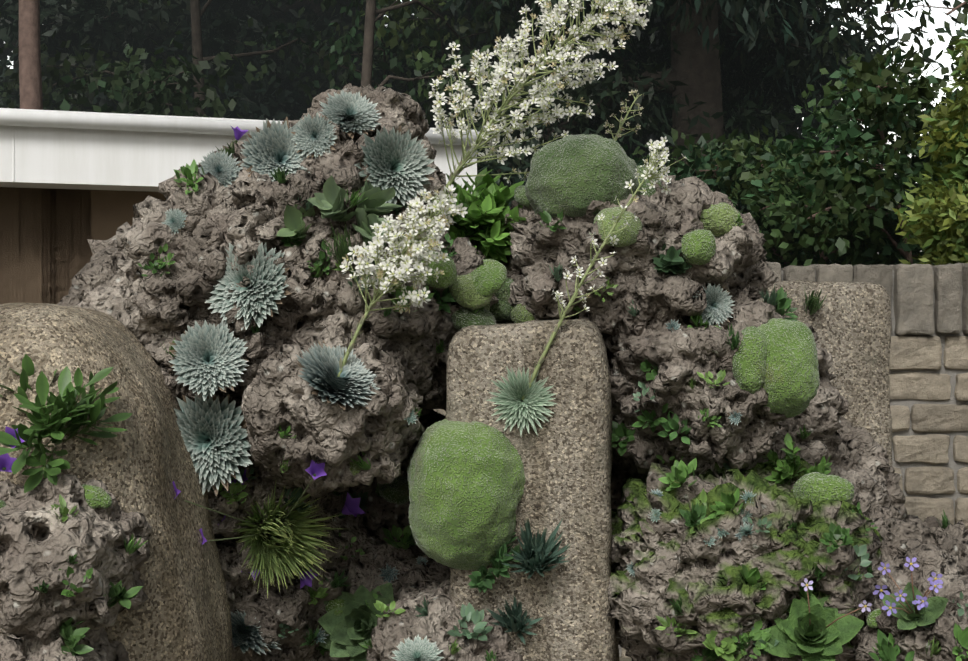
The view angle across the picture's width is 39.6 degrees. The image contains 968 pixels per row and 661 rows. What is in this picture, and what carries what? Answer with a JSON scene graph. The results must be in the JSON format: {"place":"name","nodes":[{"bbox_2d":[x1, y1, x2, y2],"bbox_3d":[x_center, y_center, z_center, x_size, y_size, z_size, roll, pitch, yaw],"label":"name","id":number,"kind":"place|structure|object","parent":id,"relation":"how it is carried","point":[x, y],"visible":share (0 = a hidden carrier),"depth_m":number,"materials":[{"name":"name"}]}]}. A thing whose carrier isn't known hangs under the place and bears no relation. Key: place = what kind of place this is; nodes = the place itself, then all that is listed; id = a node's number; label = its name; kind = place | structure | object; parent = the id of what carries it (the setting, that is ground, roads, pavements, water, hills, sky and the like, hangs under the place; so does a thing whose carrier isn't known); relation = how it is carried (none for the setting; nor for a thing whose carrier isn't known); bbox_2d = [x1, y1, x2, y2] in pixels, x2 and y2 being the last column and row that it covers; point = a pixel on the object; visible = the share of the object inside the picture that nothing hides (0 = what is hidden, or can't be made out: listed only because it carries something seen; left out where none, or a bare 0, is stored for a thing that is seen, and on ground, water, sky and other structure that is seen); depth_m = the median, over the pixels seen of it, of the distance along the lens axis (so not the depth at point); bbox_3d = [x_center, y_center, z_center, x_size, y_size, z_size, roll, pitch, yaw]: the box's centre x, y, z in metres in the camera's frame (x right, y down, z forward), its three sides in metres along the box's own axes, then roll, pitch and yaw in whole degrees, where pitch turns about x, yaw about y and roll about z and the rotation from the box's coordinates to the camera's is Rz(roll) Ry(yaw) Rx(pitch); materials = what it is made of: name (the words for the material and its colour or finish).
{"place":"outdoors","nodes":[
{"label":"outdoors","id":0,"kind":"place"},
{"bbox_2d":[0,0,42,109],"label":"tree","id":1,"kind":"object","parent":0,"point":[30,84],"depth_m":14.04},
{"bbox_2d":[0,0,43,100],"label":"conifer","id":2,"kind":"object","parent":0,"point":[3,61],"depth_m":24.85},
{"bbox_2d":[0,0,211,113],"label":"foliage","id":3,"kind":"object","parent":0,"point":[101,98],"depth_m":20.89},
{"bbox_2d":[0,303,231,660],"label":"granite boulder","id":4,"kind":"object","parent":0,"point":[142,463],"visible":0.65,"depth_m":1.50,"materials":[{"name":"stone"}]},
{"bbox_2d":[0,627,129,660],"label":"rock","id":5,"kind":"object","parent":4,"relation":"on","point":[13,648],"visible":0.52,"depth_m":1.33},
{"bbox_2d":[0,474,151,645],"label":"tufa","id":6,"kind":"object","parent":5,"relation":"on","point":[40,541],"visible":0.9,"depth_m":1.33,"materials":[{"name":"stone"}]},
{"bbox_2d":[103,580,142,608],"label":"sprig","id":7,"kind":"object","parent":6,"relation":"on","point":[120,594],"visible":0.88,"depth_m":1.37,"materials":[{"name":"green plant"}]},
{"bbox_2d":[82,252,880,627],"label":"small plants","id":8,"kind":"object","parent":6,"relation":"attached to","point":[96,496],"visible":0.79,"depth_m":1.72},
{"bbox_2d":[59,618,93,655],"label":"sprig","id":9,"kind":"object","parent":5,"relation":"on","point":[70,635],"visible":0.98,"depth_m":1.34,"materials":[{"name":"green plant"}]},
{"bbox_2d":[0,354,131,492],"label":"leafy plant","id":10,"kind":"object","parent":4,"relation":"on","point":[67,411],"visible":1,"depth_m":1.40,"materials":[{"name":"green plant"}]},
{"bbox_2d":[0,426,23,471],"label":"purple flowers","id":11,"kind":"object","parent":10,"relation":"attached to","point":[6,461],"visible":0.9,"depth_m":1.39,"materials":[{"name":"purple plant"}]},
{"bbox_2d":[201,0,525,120],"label":"foliage","id":12,"kind":"object","parent":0,"point":[277,61],"depth_m":20.28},
{"bbox_2d":[346,0,595,153],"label":"yew tree","id":13,"kind":"object","parent":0,"point":[466,15],"depth_m":16.29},
{"bbox_2d":[4,0,967,182],"label":"sky","id":14,"kind":"structure","parent":0,"point":[939,17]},
{"bbox_2d":[398,0,599,102],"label":"foliage","id":15,"kind":"object","parent":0,"point":[471,18],"depth_m":25.88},
{"bbox_2d":[502,518,571,578],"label":"dianthus tuft","id":16,"kind":"object","parent":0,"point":[533,557],"visible":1,"depth_m":1.65,"materials":[{"name":"green plant"}]},
{"bbox_2d":[619,657,631,660],"bbox_3d":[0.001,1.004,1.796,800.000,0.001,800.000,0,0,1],"label":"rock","id":17,"kind":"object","parent":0,"point":[625,659],"depth_m":4.10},
{"bbox_2d":[0,187,165,303],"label":"building wall","id":18,"kind":"structure","parent":17,"relation":"on","point":[46,254],"depth_m":9.53,"materials":[{"name":"wood"}]},
{"bbox_2d":[0,108,476,194],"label":"building fascia","id":19,"kind":"structure","parent":18,"relation":"attached to","point":[66,158],"depth_m":9.22,"materials":[{"name":"paint"}]},
{"bbox_2d":[0,109,481,145],"bbox_3d":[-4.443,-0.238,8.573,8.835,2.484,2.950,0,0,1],"label":"ledge","id":20,"kind":"object","parent":19,"relation":"attached to","point":[108,122],"depth_m":9.17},
{"bbox_2d":[0,0,279,115],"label":"foliage","id":21,"kind":"object","parent":17,"relation":"on","point":[82,26],"depth_m":20.47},
{"bbox_2d":[0,0,443,119],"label":"tree foliage","id":22,"kind":"object","parent":17,"relation":"on","point":[162,93],"depth_m":15.97,"materials":[{"name":"plant"}]},
{"bbox_2d":[155,0,389,118],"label":"foliage","id":23,"kind":"object","parent":17,"relation":"on","point":[337,6],"depth_m":21.36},
{"bbox_2d":[147,0,415,120],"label":"foliage","id":24,"kind":"object","parent":17,"relation":"on","point":[224,25],"depth_m":19.86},
{"bbox_2d":[138,0,628,162],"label":"green tree","id":25,"kind":"object","parent":17,"relation":"on","point":[426,63],"depth_m":13.89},
{"bbox_2d":[446,319,619,660],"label":"granite post","id":26,"kind":"object","parent":17,"relation":"on","point":[566,454],"visible":0.75,"depth_m":1.67,"materials":[{"name":"stone"}]},
{"bbox_2d":[57,107,497,537],"bbox_3d":[-0.296,-0.004,1.995,0.658,0.636,0.684,0,0,1],"label":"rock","id":27,"kind":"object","parent":26,"relation":"attached to","point":[152,312],"depth_m":1.71,"materials":[{"name":"stone"}]},
{"bbox_2d":[161,208,187,233],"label":"succulent rosette","id":28,"kind":"object","parent":27,"relation":"attached to","point":[175,219],"visible":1,"depth_m":1.73,"materials":[{"name":"green plant"}]},
{"bbox_2d":[168,320,248,400],"bbox_3d":[-0.338,0.036,1.650,0.097,0.099,0.037,0,0,-11],"label":"succulent rosette","id":29,"kind":"object","parent":27,"relation":"attached to","point":[206,361],"visible":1,"depth_m":1.65,"materials":[{"name":"green plant"}]},
{"bbox_2d":[174,393,252,495],"bbox_3d":[-0.346,0.140,1.679,0.137,0.133,0.037,0,0,8],"label":"succulent rosette","id":30,"kind":"object","parent":27,"relation":"attached to","point":[214,432],"visible":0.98,"depth_m":1.67,"materials":[{"name":"green plant"}]},
{"bbox_2d":[197,149,242,187],"bbox_3d":[-0.352,-0.214,1.784,0.062,0.059,0.028,0,0,1],"label":"succulent rosette","id":31,"kind":"object","parent":27,"relation":"attached to","point":[223,168],"visible":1,"depth_m":1.78,"materials":[{"name":"green plant"}]},
{"bbox_2d":[215,140,236,157],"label":"plant","id":32,"kind":"object","parent":27,"relation":"attached to","point":[230,149],"visible":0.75,"depth_m":1.81,"materials":[{"name":"green plant"}]},
{"bbox_2d":[231,126,247,143],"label":"purple bells","id":33,"kind":"object","parent":32,"relation":"attached to","point":[239,133],"visible":1,"depth_m":1.82,"materials":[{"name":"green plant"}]},
{"bbox_2d":[205,240,290,329],"bbox_3d":[-0.298,-0.059,1.680,0.123,0.118,0.041,0,0,13],"label":"succulent rosette","id":34,"kind":"object","parent":27,"relation":"attached to","point":[258,299],"visible":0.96,"depth_m":1.67,"materials":[{"name":"green plant"}]},
{"bbox_2d":[172,460,364,588],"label":"purple flowers","id":35,"kind":"object","parent":27,"relation":"on","point":[314,470],"visible":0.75,"depth_m":1.78,"materials":[{"name":"purple plant"}]},
{"bbox_2d":[240,117,306,180],"bbox_3d":[-0.263,-0.225,1.752,0.111,0.112,0.037,0,0,-19],"label":"succulent rosette","id":36,"kind":"object","parent":27,"relation":"attached to","point":[269,146],"visible":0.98,"depth_m":1.75,"materials":[{"name":"green plant"}]},
{"bbox_2d":[214,488,366,660],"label":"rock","id":37,"kind":"object","parent":27,"relation":"on","point":[289,605],"visible":0.23,"depth_m":1.81,"materials":[{"name":"stone"}]},
{"bbox_2d":[231,610,285,655],"bbox_3d":[-0.316,0.391,1.797,0.103,0.070,0.096,0,0,1],"label":"succulent rosette","id":38,"kind":"object","parent":37,"relation":"on","point":[249,641],"visible":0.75,"depth_m":1.78,"materials":[{"name":"green plant"}]},
{"bbox_2d":[184,477,343,597],"bbox_3d":[-0.266,0.257,1.685,0.165,0.166,0.238,0,0,8],"label":"edraianthus tuft","id":39,"kind":"object","parent":37,"relation":"on","point":[289,541],"visible":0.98,"depth_m":1.75,"materials":[{"name":"green plant"}]},
{"bbox_2d":[313,626,328,643],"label":"small plant","id":40,"kind":"object","parent":37,"relation":"on","point":[320,635],"visible":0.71,"depth_m":1.85,"materials":[{"name":"green plant"}]},
{"bbox_2d":[318,582,393,660],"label":"leafy plant","id":41,"kind":"object","parent":37,"relation":"attached to","point":[349,629],"visible":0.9,"depth_m":1.84,"materials":[{"name":"green plant"}]},
{"bbox_2d":[312,530,449,660],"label":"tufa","id":42,"kind":"object","parent":37,"relation":"attached to","point":[365,571],"visible":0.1,"depth_m":1.90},
{"bbox_2d":[379,564,398,582],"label":"succulent rosette","id":43,"kind":"object","parent":42,"relation":"on","point":[387,571],"visible":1,"depth_m":1.89,"materials":[{"name":"green plant"}]},
{"bbox_2d":[276,204,314,238],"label":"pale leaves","id":44,"kind":"object","parent":27,"relation":"on","point":[294,223],"visible":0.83,"depth_m":1.69,"materials":[{"name":"green plant"}]},
{"bbox_2d":[291,112,336,157],"bbox_3d":[-0.220,-0.254,1.749,0.062,0.062,0.019,0,0,1],"label":"succulent rosette","id":45,"kind":"object","parent":27,"relation":"attached to","point":[312,136],"visible":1,"depth_m":1.75,"materials":[{"name":"green plant"}]},
{"bbox_2d":[238,324,424,496],"bbox_3d":[-0.192,0.099,1.720,0.235,0.221,0.280,0,0,1],"label":"rock","id":46,"kind":"object","parent":27,"relation":"attached to","point":[382,434],"visible":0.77,"depth_m":1.62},
{"bbox_2d":[295,340,380,409],"bbox_3d":[-0.170,0.052,1.603,0.083,0.080,0.114,0,0,37],"label":"succulent rosette","id":47,"kind":"object","parent":27,"relation":"attached to","point":[319,365],"visible":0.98,"depth_m":1.59,"materials":[{"name":"green plant"}]},
{"bbox_2d":[337,185,467,376],"bbox_3d":[-0.100,-0.057,1.626,0.159,0.241,0.132,0,0,1],"label":"white flower cluster","id":48,"kind":"object","parent":47,"relation":"attached to","point":[416,205],"depth_m":1.62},
{"bbox_2d":[319,222,372,265],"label":"grassy tuft","id":49,"kind":"object","parent":27,"relation":"on","point":[342,246],"visible":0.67,"depth_m":1.67,"materials":[{"name":"green plant"}]},
{"bbox_2d":[319,89,381,138],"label":"succulent","id":50,"kind":"object","parent":27,"relation":"attached to","point":[350,113],"visible":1,"depth_m":1.79,"materials":[{"name":"green plant"}]},
{"bbox_2d":[307,175,401,248],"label":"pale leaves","id":51,"kind":"object","parent":27,"relation":"on","point":[328,202],"visible":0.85,"depth_m":1.69,"materials":[{"name":"green plant"}]},
{"bbox_2d":[302,83,436,163],"bbox_3d":[-0.178,-0.268,2.049,0.211,0.211,0.338,0,0,1],"label":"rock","id":52,"kind":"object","parent":27,"relation":"on","point":[406,112],"depth_m":1.95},
{"bbox_2d":[354,125,435,205],"bbox_3d":[-0.117,-0.216,1.767,0.116,0.112,0.034,0,0,-28],"label":"succulent","id":53,"kind":"object","parent":27,"relation":"attached to","point":[398,161],"visible":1,"depth_m":1.76,"materials":[{"name":"green plant"}]},
{"bbox_2d":[350,200,440,475],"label":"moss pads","id":54,"kind":"object","parent":27,"relation":"attached to","point":[354,469],"visible":0.29,"depth_m":1.65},
{"bbox_2d":[349,409,445,543],"bbox_3d":[-0.187,0.234,2.116,0.359,0.271,0.347,0,0,1],"label":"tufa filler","id":55,"kind":"object","parent":27,"relation":"attached to","point":[379,514],"visible":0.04,"depth_m":1.96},
{"bbox_2d":[404,409,417,423],"bbox_3d":[-0.090,0.106,1.644,0.019,0.019,0.011,0,0,1],"label":"tiny saxifrage","id":56,"kind":"object","parent":27,"relation":"attached to","point":[412,419],"visible":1,"depth_m":1.65,"materials":[{"name":"green plant"}]},
{"bbox_2d":[427,168,525,262],"bbox_3d":[0.001,-0.156,1.894,0.188,0.147,0.142,0,0,-9],"label":"green shrublet","id":57,"kind":"object","parent":27,"relation":"on","point":[477,222],"visible":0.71,"depth_m":1.87,"materials":[{"name":"green plant"}]},
{"bbox_2d":[470,259,506,296],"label":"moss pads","id":58,"kind":"object","parent":27,"relation":"attached to","point":[489,277],"visible":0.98,"depth_m":1.76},
{"bbox_2d":[498,164,778,356],"bbox_3d":[0.206,-0.097,1.951,0.408,0.319,0.498,0,0,1],"label":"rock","id":59,"kind":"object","parent":27,"relation":"on","point":[672,218],"depth_m":1.75,"materials":[{"name":"stone"}]},
{"bbox_2d":[489,277,513,323],"bbox_3d":[0.028,-0.045,1.907,0.105,0.071,0.087,0,0,1],"label":"moss cushion","id":60,"kind":"object","parent":59,"relation":"on","point":[500,310],"visible":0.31,"depth_m":1.87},
{"bbox_2d":[379,165,661,504],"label":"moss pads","id":61,"kind":"object","parent":59,"relation":"attached to","point":[396,491],"visible":0.46,"depth_m":1.80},
{"bbox_2d":[449,207,642,322],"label":"moss pads","id":62,"kind":"object","parent":59,"relation":"attached to","point":[463,290],"visible":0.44,"depth_m":1.76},
{"bbox_2d":[525,134,640,217],"bbox_3d":[0.134,-0.197,1.802,0.159,0.132,0.157,0,0,1],"label":"moss cushion","id":63,"kind":"object","parent":59,"relation":"on","point":[573,175],"visible":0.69,"depth_m":1.74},
{"bbox_2d":[603,89,643,140],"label":"flower stalk","id":64,"kind":"object","parent":59,"relation":"on","point":[615,138],"depth_m":2.08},
{"bbox_2d":[653,243,691,274],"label":"succulent plant","id":65,"kind":"object","parent":59,"relation":"on","point":[672,261],"visible":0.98,"depth_m":1.72,"materials":[{"name":"green plant"}]},
{"bbox_2d":[665,319,680,330],"bbox_3d":[0.244,-0.004,1.727,0.024,0.023,0.011,0,0,-11],"label":"tiny saxifrage","id":66,"kind":"object","parent":59,"relation":"attached to","point":[675,325],"visible":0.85,"depth_m":1.73,"materials":[{"name":"green plant"}]},
{"bbox_2d":[681,229,715,264],"bbox_3d":[0.275,-0.107,1.728,0.046,0.046,0.052,0,0,1],"label":"cushion","id":67,"kind":"object","parent":59,"relation":"on","point":[698,247],"visible":1,"depth_m":1.71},
{"bbox_2d":[693,283,734,326],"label":"succulent","id":68,"kind":"object","parent":59,"relation":"attached to","point":[721,301],"visible":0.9,"depth_m":1.74,"materials":[{"name":"green plant"}]},
{"bbox_2d":[699,202,742,237],"bbox_3d":[0.310,-0.147,1.787,0.066,0.049,0.053,0,0,1],"label":"cushion","id":69,"kind":"object","parent":59,"relation":"on","point":[719,220],"visible":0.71,"depth_m":1.77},
{"bbox_2d":[727,410,741,424],"bbox_3d":[0.312,0.108,1.675,0.018,0.020,0.007,0,0,1],"label":"tiny saxifrage","id":70,"kind":"object","parent":59,"relation":"attached to","point":[737,415],"visible":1,"depth_m":1.68,"materials":[{"name":"green plant"}]},
{"bbox_2d":[732,326,767,393],"bbox_3d":[0.336,0.039,1.704,0.051,0.090,0.059,0,0,1],"label":"cushion","id":71,"kind":"object","parent":59,"relation":"on","point":[749,364],"visible":0.92,"depth_m":1.68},
{"bbox_2d":[758,318,819,417],"bbox_3d":[0.383,0.048,1.735,0.094,0.128,0.118,0,0,1],"label":"cushion","id":72,"kind":"object","parent":59,"relation":"on","point":[791,384],"visible":0.62,"depth_m":1.69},
{"bbox_2d":[826,416,907,519],"bbox_3d":[0.485,0.284,2.190,0.392,0.342,0.357,0,0,1],"label":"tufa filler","id":73,"kind":"object","parent":59,"relation":"attached to","point":[860,463],"visible":0.15,"depth_m":2.08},
{"bbox_2d":[366,578,524,660],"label":"rock","id":74,"kind":"object","parent":26,"relation":"attached to","point":[436,625],"visible":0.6,"depth_m":1.66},
{"bbox_2d":[391,634,443,660],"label":"succulent","id":75,"kind":"object","parent":74,"relation":"attached to","point":[420,649],"visible":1,"depth_m":1.61,"materials":[{"name":"green plant"}]},
{"bbox_2d":[468,532,519,592],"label":"greens","id":76,"kind":"object","parent":74,"relation":"on","point":[483,579],"visible":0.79,"depth_m":1.65,"materials":[{"name":"green plant"}]},
{"bbox_2d":[486,597,543,644],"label":"dianthus tuft","id":77,"kind":"object","parent":74,"relation":"on","point":[508,621],"visible":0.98,"depth_m":1.66,"materials":[{"name":"green plant"}]},
{"bbox_2d":[407,419,525,569],"bbox_3d":[-0.016,0.208,1.711,0.163,0.200,0.194,0,0,1],"label":"cushion","id":78,"kind":"object","parent":26,"relation":"attached to","point":[466,481],"visible":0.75,"depth_m":1.64,"materials":[{"name":"plant"}]},
{"bbox_2d":[486,366,556,435],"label":"succulent","id":79,"kind":"object","parent":26,"relation":"attached to","point":[514,408],"visible":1,"depth_m":1.66,"materials":[{"name":"green plant"}]},
{"bbox_2d":[521,136,688,399],"bbox_3d":[0.153,-0.079,1.683,0.215,0.332,0.095,0,0,1],"label":"flower stalk","id":80,"kind":"object","parent":79,"relation":"on","point":[568,309],"depth_m":1.67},
{"bbox_2d":[405,0,872,166],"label":"conifer tree","id":81,"kind":"object","parent":17,"relation":"on","point":[747,120],"depth_m":13.25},
{"bbox_2d":[530,42,796,132],"bbox_3d":[2.590,-5.909,22.442,5.842,15.069,6.273,0,0,1],"label":"conifer","id":82,"kind":"object","parent":17,"relation":"on","point":[585,76],"depth_m":22.84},
{"bbox_2d":[441,0,937,264],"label":"tree","id":83,"kind":"object","parent":17,"relation":"on","point":[805,70],"depth_m":12.44,"materials":[{"name":"plant"}]},
{"bbox_2d":[433,262,967,657],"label":"stone wall blocks","id":84,"kind":"structure","parent":17,"relation":"on","point":[916,286],"depth_m":4.10,"materials":[{"name":"stone"}]},
{"bbox_2d":[609,128,862,267],"bbox_3d":[1.580,-0.186,9.294,1.703,2.409,2.227,0,0,-35],"label":"shrub","id":85,"kind":"object","parent":17,"relation":"on","point":[685,170],"depth_m":8.94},
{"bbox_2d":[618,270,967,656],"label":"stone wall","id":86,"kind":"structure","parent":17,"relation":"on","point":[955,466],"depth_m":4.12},
{"bbox_2d":[705,124,931,267],"bbox_3d":[2.209,-0.163,8.513,2.073,2.352,1.837,0,0,1],"label":"shrub","id":87,"kind":"object","parent":17,"relation":"on","point":[855,250],"depth_m":8.53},
{"bbox_2d":[758,280,891,466],"bbox_3d":[0.529,0.475,2.249,0.257,1.113,0.240,0,0,1],"label":"granite post","id":88,"kind":"object","parent":17,"relation":"on","point":[850,323],"visible":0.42,"depth_m":2.15,"materials":[{"name":"stone"}]},
{"bbox_2d":[803,289,826,314],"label":"grassy tuft","id":89,"kind":"object","parent":88,"relation":"attached to","point":[812,300],"visible":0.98,"depth_m":2.12,"materials":[{"name":"green plant"}]},
{"bbox_2d":[749,4,917,183],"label":"leaves","id":90,"kind":"object","parent":17,"relation":"on","point":[894,41],"depth_m":23.25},
{"bbox_2d":[739,42,962,265],"bbox_3d":[2.652,-0.311,8.113,2.307,2.658,2.220,0,0,1],"label":"shrub","id":91,"kind":"object","parent":17,"relation":"on","point":[841,182],"depth_m":7.73,"materials":[{"name":"plant"}]},
{"bbox_2d":[835,128,940,264],"bbox_3d":[3.261,-0.209,8.925,1.930,2.436,2.219,0,0,1],"label":"shrub","id":92,"kind":"object","parent":17,"relation":"on","point":[887,250],"depth_m":8.23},
{"bbox_2d":[810,0,967,104],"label":"sparse tree","id":93,"kind":"object","parent":17,"relation":"on","point":[884,18],"depth_m":11.76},
{"bbox_2d":[891,14,967,265],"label":"shrub","id":94,"kind":"object","parent":17,"relation":"on","point":[941,232],"depth_m":6.91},
{"bbox_2d":[603,285,786,477],"bbox_3d":[0.286,0.075,1.898,0.282,0.317,0.464,0,0,1],"label":"rock","id":95,"kind":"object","parent":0,"point":[681,357],"depth_m":1.72,"materials":[{"name":"stone"}]},
{"bbox_2d":[550,2,872,257],"bbox_3d":[3.374,-5.449,21.231,6.670,15.508,6.757,0,0,1],"label":"tree","id":96,"kind":"object","parent":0,"point":[592,56],"depth_m":20.52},
{"bbox_2d":[606,457,884,660],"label":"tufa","id":97,"kind":"object","parent":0,"point":[668,555],"visible":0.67,"depth_m":1.61,"materials":[{"name":"stone"}]},
{"bbox_2d":[34,167,949,660],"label":"small plants","id":98,"kind":"object","parent":97,"relation":"on","point":[440,347],"visible":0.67,"depth_m":1.69,"materials":[{"name":"green plant"}]},
{"bbox_2d":[429,0,651,193],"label":"white flower cluster","id":99,"kind":"object","parent":98,"relation":"on","point":[560,55],"depth_m":1.86,"materials":[{"name":"plant"}]},
{"bbox_2d":[51,159,967,660],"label":"small plants","id":100,"kind":"object","parent":97,"relation":"on","point":[681,471],"visible":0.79,"depth_m":1.68,"materials":[{"name":"green plant"}]},
{"bbox_2d":[648,508,661,521],"bbox_3d":[0.209,0.226,1.646,0.017,0.018,0.010,0,0,1],"label":"saxifrage","id":101,"kind":"object","parent":97,"relation":"attached to","point":[657,512],"visible":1,"depth_m":1.65,"materials":[{"name":"green plant"}]},
{"bbox_2d":[739,523,753,537],"bbox_3d":[0.310,0.234,1.582,0.024,0.017,0.023,0,0,-18],"label":"saxifrage","id":102,"kind":"object","parent":97,"relation":"on","point":[747,528],"visible":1,"depth_m":1.58,"materials":[{"name":"green plant"}]},
{"bbox_2d":[740,508,753,524],"bbox_3d":[0.309,0.220,1.589,0.019,0.020,0.007,0,0,1],"label":"saxifrage","id":103,"kind":"object","parent":97,"relation":"attached to","point":[745,518],"visible":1,"depth_m":1.59,"materials":[{"name":"green plant"}]},
{"bbox_2d":[740,489,755,502],"bbox_3d":[0.317,0.198,1.608,0.021,0.016,0.015,0,0,1],"label":"saxifrage","id":104,"kind":"object","parent":97,"relation":"on","point":[746,495],"visible":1,"depth_m":1.61,"materials":[{"name":"green plant"}]},
{"bbox_2d":[762,433,831,484],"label":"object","id":105,"kind":"object","parent":97,"relation":"on","point":[788,467],"visible":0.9,"depth_m":1.74,"materials":[{"name":"green plant"}]},
{"bbox_2d":[755,578,871,660],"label":"flowering plant","id":106,"kind":"object","parent":97,"relation":"attached to","point":[794,633],"depth_m":1.56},
{"bbox_2d":[807,586,863,628],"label":"flower stems","id":107,"kind":"object","parent":106,"relation":"on","point":[834,620],"visible":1,"depth_m":1.55,"materials":[{"name":"green plant"}]},
{"bbox_2d":[793,472,853,503],"bbox_3d":[0.433,0.204,1.716,0.075,0.047,0.052,0,0,1],"label":"cushion","id":108,"kind":"object","parent":97,"relation":"on","point":[813,487],"visible":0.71,"depth_m":1.70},
{"bbox_2d":[849,514,967,660],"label":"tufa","id":109,"kind":"object","parent":97,"relation":"attached to","point":[930,544],"visible":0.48,"depth_m":1.62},
{"bbox_2d":[873,557,947,629],"bbox_3d":[0.490,0.302,1.552,0.084,0.084,0.067,0,0,1],"label":"flowering plant","id":110,"kind":"object","parent":109,"relation":"on","point":[933,611],"depth_m":1.55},
{"bbox_2d":[885,565,934,613],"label":"flower stems","id":111,"kind":"object","parent":110,"relation":"on","point":[916,609],"visible":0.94,"depth_m":1.55,"materials":[{"name":"green plant"}]},
{"bbox_2d":[771,323,848,466],"bbox_3d":[0.421,0.113,2.046,0.228,0.282,0.324,0,0,1],"label":"rock","id":112,"kind":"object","parent":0,"point":[826,409],"depth_m":1.92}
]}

